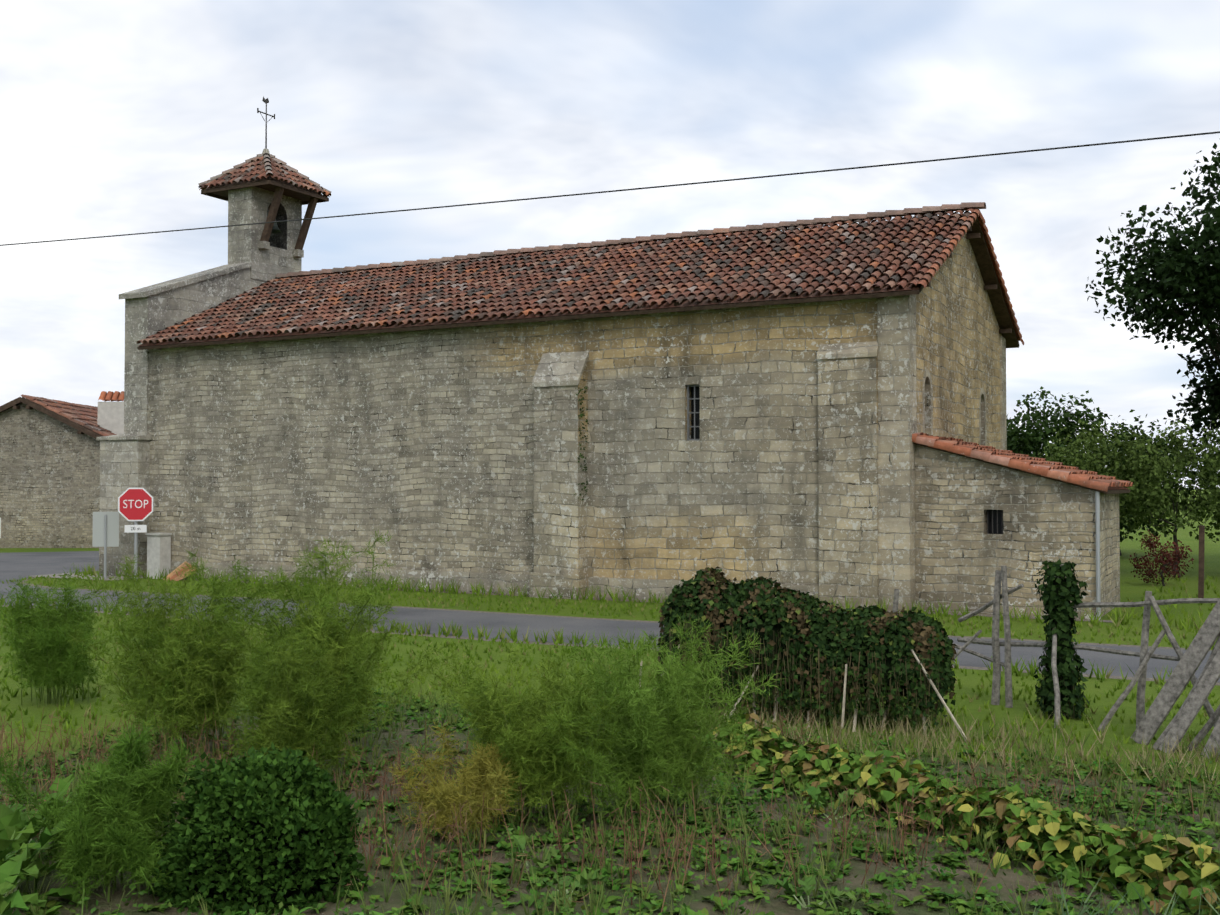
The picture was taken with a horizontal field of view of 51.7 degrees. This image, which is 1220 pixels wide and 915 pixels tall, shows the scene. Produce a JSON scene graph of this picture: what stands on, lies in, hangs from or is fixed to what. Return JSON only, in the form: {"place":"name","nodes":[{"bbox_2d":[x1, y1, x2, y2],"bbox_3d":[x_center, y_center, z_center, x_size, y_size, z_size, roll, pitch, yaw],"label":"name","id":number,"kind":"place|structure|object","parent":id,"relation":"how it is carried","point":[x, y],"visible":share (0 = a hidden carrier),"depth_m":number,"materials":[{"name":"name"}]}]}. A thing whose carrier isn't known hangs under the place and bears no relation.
{"place":"outdoors","nodes":[
{"label":"outdoors","id":0,"kind":"place"},
{"bbox_2d":[0,403,99,547],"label":"house walls","id":1,"kind":"structure","parent":0,"point":[49,481],"depth_m":45.38,"materials":[{"name":"beige stone"}]},
{"bbox_2d":[0,397,100,440],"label":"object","id":2,"kind":"structure","parent":1,"relation":"on","point":[32,405],"depth_m":45.13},
{"bbox_2d":[0,394,116,435],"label":"house roof","id":3,"kind":"structure","parent":1,"relation":"on","point":[85,416],"depth_m":46.23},
{"bbox_2d":[98,402,123,434],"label":"house chimney","id":4,"kind":"object","parent":3,"relation":"on","point":[110,416],"visible":0.3,"depth_m":46.67,"materials":[{"name":"white paint"}]},
{"bbox_2d":[98,391,123,401],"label":"chimney cap","id":5,"kind":"object","parent":4,"relation":"on","point":[117,396],"visible":0.69,"depth_m":46.78,"materials":[{"name":"tile"}]},
{"bbox_2d":[0,489,1219,914],"bbox_3d":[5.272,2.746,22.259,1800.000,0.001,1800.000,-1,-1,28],"label":"ground","id":6,"kind":"structure","parent":0,"point":[1132,587],"depth_m":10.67,"materials":[{"name":"green plant"}]},
{"bbox_2d":[0,551,98,575],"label":"road side","id":7,"kind":"structure","parent":6,"relation":"on","point":[28,563],"depth_m":36.73,"materials":[{"name":"asphalt"}]},
{"bbox_2d":[32,573,146,580],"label":"gravel","id":8,"kind":"structure","parent":6,"relation":"on","point":[57,576],"depth_m":31.02,"materials":[{"name":"grey gravel"}]},
{"bbox_2d":[104,515,137,579],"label":"sign posts","id":9,"kind":"object","parent":6,"relation":"on","point":[105,545],"visible":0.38,"depth_m":30.25,"materials":[{"name":"grey metal"}]},
{"bbox_2d":[92,512,118,546],"bbox_3d":[-12.132,1.726,30.329,0.600,0.840,0.012,0,-1,-11],"label":"sign plate","id":10,"kind":"object","parent":9,"relation":"attached to","point":[112,529],"visible":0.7,"depth_m":30.33,"materials":[{"name":"grey metal"}]},
{"bbox_2d":[118,488,152,520],"bbox_3d":[-11.321,1.120,30.083,0.798,0.798,0.003,0,-1,-11],"label":"stop sign","id":11,"kind":"object","parent":9,"relation":"attached to","point":[134,512],"depth_m":30.08,"materials":[{"name":"red metal"}]},
{"bbox_2d":[123,500,147,507],"bbox_3d":[-11.316,1.108,30.077,0.566,0.200,0.006,0,-1,-11],"label":"stop sign lettering","id":12,"kind":"object","parent":11,"relation":"attached to","point":[135,503],"visible":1,"depth_m":30.07},
{"bbox_2d":[124,525,146,532],"bbox_3d":[-11.323,1.700,30.083,0.500,0.180,0.012,0,-1,-11],"label":"stop plate","id":13,"kind":"object","parent":9,"relation":"attached to","point":[142,528],"visible":1,"depth_m":30.08,"materials":[{"name":"white metal"}]},
{"bbox_2d":[145,533,171,578],"bbox_3d":[-10.956,2.381,30.590,0.490,1.100,0.380,-1,-1,28],"label":"utility cabinet","id":14,"kind":"object","parent":6,"relation":"on","point":[158,552],"visible":0.81,"depth_m":30.47,"materials":[{"name":"concrete"}]},
{"bbox_2d":[163,561,194,580],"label":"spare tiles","id":15,"kind":"object","parent":6,"relation":"on","point":[173,575],"visible":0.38,"depth_m":30.02,"materials":[{"name":"orange ceramic"}]},
{"bbox_2d":[0,529,438,759],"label":"feathery bushes","id":16,"kind":"object","parent":6,"relation":"on","point":[52,650],"visible":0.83,"depth_m":10.50,"materials":[{"name":"green plant"}]},
{"bbox_2d":[149,742,368,914],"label":"round bush","id":17,"kind":"object","parent":6,"relation":"on","point":[318,805],"depth_m":6.81,"materials":[{"name":"green plant"}]},
{"bbox_2d":[0,713,520,913],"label":"shrubs","id":18,"kind":"object","parent":6,"relation":"on","point":[115,807],"visible":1,"depth_m":7.01,"materials":[{"name":"green plant"}]},
{"bbox_2d":[0,774,870,914],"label":"leafy plants","id":19,"kind":"object","parent":6,"relation":"on","point":[17,869],"visible":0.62,"depth_m":6.82,"materials":[{"name":"green plant"}]},
{"bbox_2d":[212,610,779,840],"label":"feathery bushes","id":20,"kind":"object","parent":6,"relation":"on","point":[649,737],"visible":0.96,"depth_m":8.41,"materials":[{"name":"green plant"}]},
{"bbox_2d":[96,262,1006,611],"bbox_3d":[-1.625,-1.227,30.913,20.305,8.330,9.540,-1,-1,28],"label":"church ashlar","id":21,"kind":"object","parent":6,"relation":"on","point":[124,456],"visible":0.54,"depth_m":26.13,"materials":[{"name":"stone"}]},
{"bbox_2d":[228,149,303,280],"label":"bell tower","id":22,"kind":"structure","parent":21,"relation":"on","point":[273,256],"depth_m":34.73,"materials":[{"name":"stone"}]},
{"bbox_2d":[201,168,328,249],"bbox_3d":[-9.687,-7.122,35.462,2.550,2.580,2.410,-1,-1,28],"label":"frame","id":23,"kind":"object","parent":22,"relation":"attached to","point":[309,197],"visible":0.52,"depth_m":34.80,"materials":[{"name":"brown wood"}]},
{"bbox_2d":[198,153,330,197],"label":"tower tiles","id":24,"kind":"object","parent":23,"relation":"on","point":[251,169],"visible":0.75,"depth_m":34.94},
{"bbox_2d":[267,210,280,232],"bbox_3d":[-9.581,-6.654,35.395,0.643,0.580,0.660,-1,-1,28],"label":"bell","id":25,"kind":"object","parent":23,"relation":"attached to","point":[275,229],"visible":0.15,"depth_m":35.38,"materials":[{"name":"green metal"}]},
{"bbox_2d":[257,96,274,148],"bbox_3d":[-9.687,-9.412,35.515,0.038,1.500,0.696,-1,-1,28],"label":"weather vane","id":26,"kind":"object","parent":22,"relation":"on","point":[265,101],"visible":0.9,"depth_m":35.50,"materials":[{"name":"grey metal"}]},
{"bbox_2d":[137,213,1018,349],"bbox_3d":[-0.855,-3.821,30.698,19.200,2.351,9.660,-1,-1,28],"label":"roof timber","id":27,"kind":"object","parent":21,"relation":"attached to","point":[976,238],"visible":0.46,"depth_m":26.84,"materials":[{"name":"brown wood"}]},
{"bbox_2d":[137,202,1023,345],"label":"roof tiles","id":28,"kind":"object","parent":21,"relation":"on","point":[904,249],"visible":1,"depth_m":27.40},
{"bbox_2d":[149,232,1001,610],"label":"church wall","id":29,"kind":"structure","parent":6,"relation":"on","point":[459,450],"depth_m":25.57,"materials":[{"name":"stone"}]},
{"bbox_2d":[574,380,589,499],"bbox_3d":[-0.555,-0.356,25.139,0.235,2.428,0.403,-1,-1,28],"label":"buttress moss","id":30,"kind":"object","parent":29,"relation":"attached to","point":[580,430],"visible":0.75,"depth_m":25.10,"materials":[{"name":"green plant"}]},
{"bbox_2d":[687,385,699,439],"bbox_3d":[1.641,-0.867,24.403,0.310,1.080,0.040,-1,-1,28],"label":"window frame","id":31,"kind":"object","parent":29,"relation":"attached to","point":[688,416],"visible":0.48,"depth_m":24.44,"materials":[{"name":"grey metal"}]},
{"bbox_2d":[0,699,1204,914],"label":"dry stems","id":32,"kind":"object","parent":6,"relation":"on","point":[440,849],"visible":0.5,"depth_m":7.77,"materials":[{"name":"green plant"}]},
{"bbox_2d":[0,679,1219,914],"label":"garden weeds","id":33,"kind":"object","parent":6,"relation":"on","point":[414,905],"visible":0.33,"depth_m":7.81,"materials":[{"name":"green plant"}]},
{"bbox_2d":[640,590,966,740],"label":"bean poles","id":34,"kind":"object","parent":6,"relation":"on","point":[930,681],"visible":0.1,"depth_m":11.49,"materials":[{"name":"beige wood"}]},
{"bbox_2d":[655,566,957,730],"bbox_3d":[1.893,1.799,12.224,2.872,1.422,1.704,-1,-1,28],"label":"hedge","id":35,"kind":"object","parent":6,"relation":"on","point":[931,632],"depth_m":11.84,"materials":[{"name":"green plant"}]},
{"bbox_2d":[696,712,1219,914],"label":"bean row","id":36,"kind":"object","parent":6,"relation":"on","point":[1120,853],"visible":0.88,"depth_m":7.75,"materials":[{"name":"green plant"}]},
{"bbox_2d":[915,444,1119,619],"bbox_3d":[7.604,1.245,23.330,3.054,3.050,3.380,-1,-1,28],"label":"annex","id":37,"kind":"object","parent":6,"relation":"on","point":[961,555],"visible":0.71,"depth_m":21.99,"materials":[{"name":"stone"}]},
{"bbox_2d":[987,510,1002,533],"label":"window bars","id":38,"kind":"object","parent":37,"relation":"in","point":[992,521],"visible":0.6,"depth_m":22.02,"materials":[{"name":"black metal"}]},
{"bbox_2d":[913,442,1129,493],"bbox_3d":[7.662,0.180,23.323,3.309,0.961,3.580,-1,-1,28],"label":"roof edge","id":39,"kind":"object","parent":37,"relation":"on","point":[1113,491],"depth_m":21.77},
{"bbox_2d":[912,432,1132,491],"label":"annex tiles","id":40,"kind":"object","parent":39,"relation":"on","point":[1054,470],"visible":0.98,"depth_m":22.00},
{"bbox_2d":[1006,414,1051,453],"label":"green tree","id":41,"kind":"object","parent":6,"relation":"on","point":[1021,432],"depth_m":43.84,"materials":[{"name":"green plant"}]},
{"bbox_2d":[892,564,1219,758],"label":"old fence","id":42,"kind":"object","parent":6,"relation":"on","point":[1152,719],"visible":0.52,"depth_m":11.28,"materials":[{"name":"grey wood"}]},
{"bbox_2d":[1033,559,1088,719],"bbox_3d":[4.389,1.766,12.281,0.533,1.561,0.544,-1,-1,28],"label":"ivy","id":43,"kind":"object","parent":6,"relation":"on","point":[1051,599],"depth_m":12.17,"materials":[{"name":"green plant"}]},
{"bbox_2d":[1006,386,1125,475],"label":"green tree","id":44,"kind":"object","parent":6,"relation":"on","point":[1027,438],"visible":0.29,"depth_m":41.30,"materials":[{"name":"green plant"}]},
{"bbox_2d":[1095,491,1100,619],"bbox_3d":[8.150,1.594,21.050,0.070,2.250,0.070,-1,-1,28],"label":"drainpipe","id":45,"kind":"object","parent":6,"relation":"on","point":[1097,527],"visible":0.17,"depth_m":21.03,"materials":[{"name":"grey metal"}]},
{"bbox_2d":[1035,418,1179,522],"bbox_3d":[12.529,1.004,31.903,3.436,3.959,2.919,-1,-1,28],"label":"willow tree","id":46,"kind":"object","parent":6,"relation":"on","point":[1071,457],"visible":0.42,"depth_m":31.61,"materials":[{"name":"green plant"}]},
{"bbox_2d":[996,869,1219,914],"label":"onions","id":47,"kind":"object","parent":6,"relation":"on","point":[1086,909],"visible":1,"depth_m":5.96,"materials":[{"name":"green plant"}]},
{"bbox_2d":[1032,409,1206,555],"bbox_3d":[16.235,0.832,40.384,5.338,4.686,5.023,-1,-1,28],"label":"green tree","id":48,"kind":"object","parent":6,"relation":"on","point":[1134,428],"visible":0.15,"depth_m":39.77,"materials":[{"name":"green plant"}]},
{"bbox_2d":[1084,143,1219,476],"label":"tree","id":49,"kind":"object","parent":6,"relation":"on","point":[1177,270],"visible":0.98,"depth_m":31.09,"materials":[{"name":"green plant"}]},
{"bbox_2d":[1129,529,1193,585],"bbox_3d":[12.350,2.225,28.292,1.363,1.337,1.519,-1,-1,28],"label":"red shrub","id":50,"kind":"object","parent":6,"relation":"on","point":[1161,560],"visible":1,"depth_m":28.20,"materials":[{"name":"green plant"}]},
{"bbox_2d":[1108,419,1219,577],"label":"willow tree","id":51,"kind":"object","parent":6,"relation":"on","point":[1159,469],"visible":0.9,"depth_m":30.58,"materials":[{"name":"green plant"}]},
{"bbox_2d":[1176,407,1219,529],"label":"willow tree","id":52,"kind":"object","parent":6,"relation":"on","point":[1213,460],"visible":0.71,"depth_m":30.16,"materials":[{"name":"green plant"}]},
{"bbox_2d":[1198,525,1204,597],"bbox_3d":[11.845,2.087,25.238,0.130,1.452,0.100,-1,-1,28],"label":"field post","id":53,"kind":"object","parent":6,"relation":"on","point":[1201,561],"visible":0.9,"depth_m":25.20,"materials":[{"name":"brown wood"}]},
{"bbox_2d":[1198,453,1219,488],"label":"tree","id":54,"kind":"object","parent":6,"relation":"on","point":[1213,473],"visible":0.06,"depth_m":171.78,"materials":[{"name":"green plant"}]},
{"bbox_2d":[0,574,1219,684],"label":"road","id":55,"kind":"structure","parent":0,"point":[523,623],"depth_m":19.81,"materials":[{"name":"grey asphalt"}]},
{"bbox_2d":[0,131,1219,245],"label":"overhead wire","id":56,"kind":"object","parent":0,"point":[663,186],"visible":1,"depth_m":16.71,"materials":[{"name":"black"}]},
{"bbox_2d":[0,0,1219,488],"label":"sky","id":57,"kind":"structure","parent":0,"point":[114,113],"materials":[{"name":"white"}]},
{"bbox_2d":[633,696,1219,795],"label":"dry grass","id":58,"kind":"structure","parent":0,"point":[1145,758],"depth_m":10.58,"materials":[{"name":"plant"}]}
]}

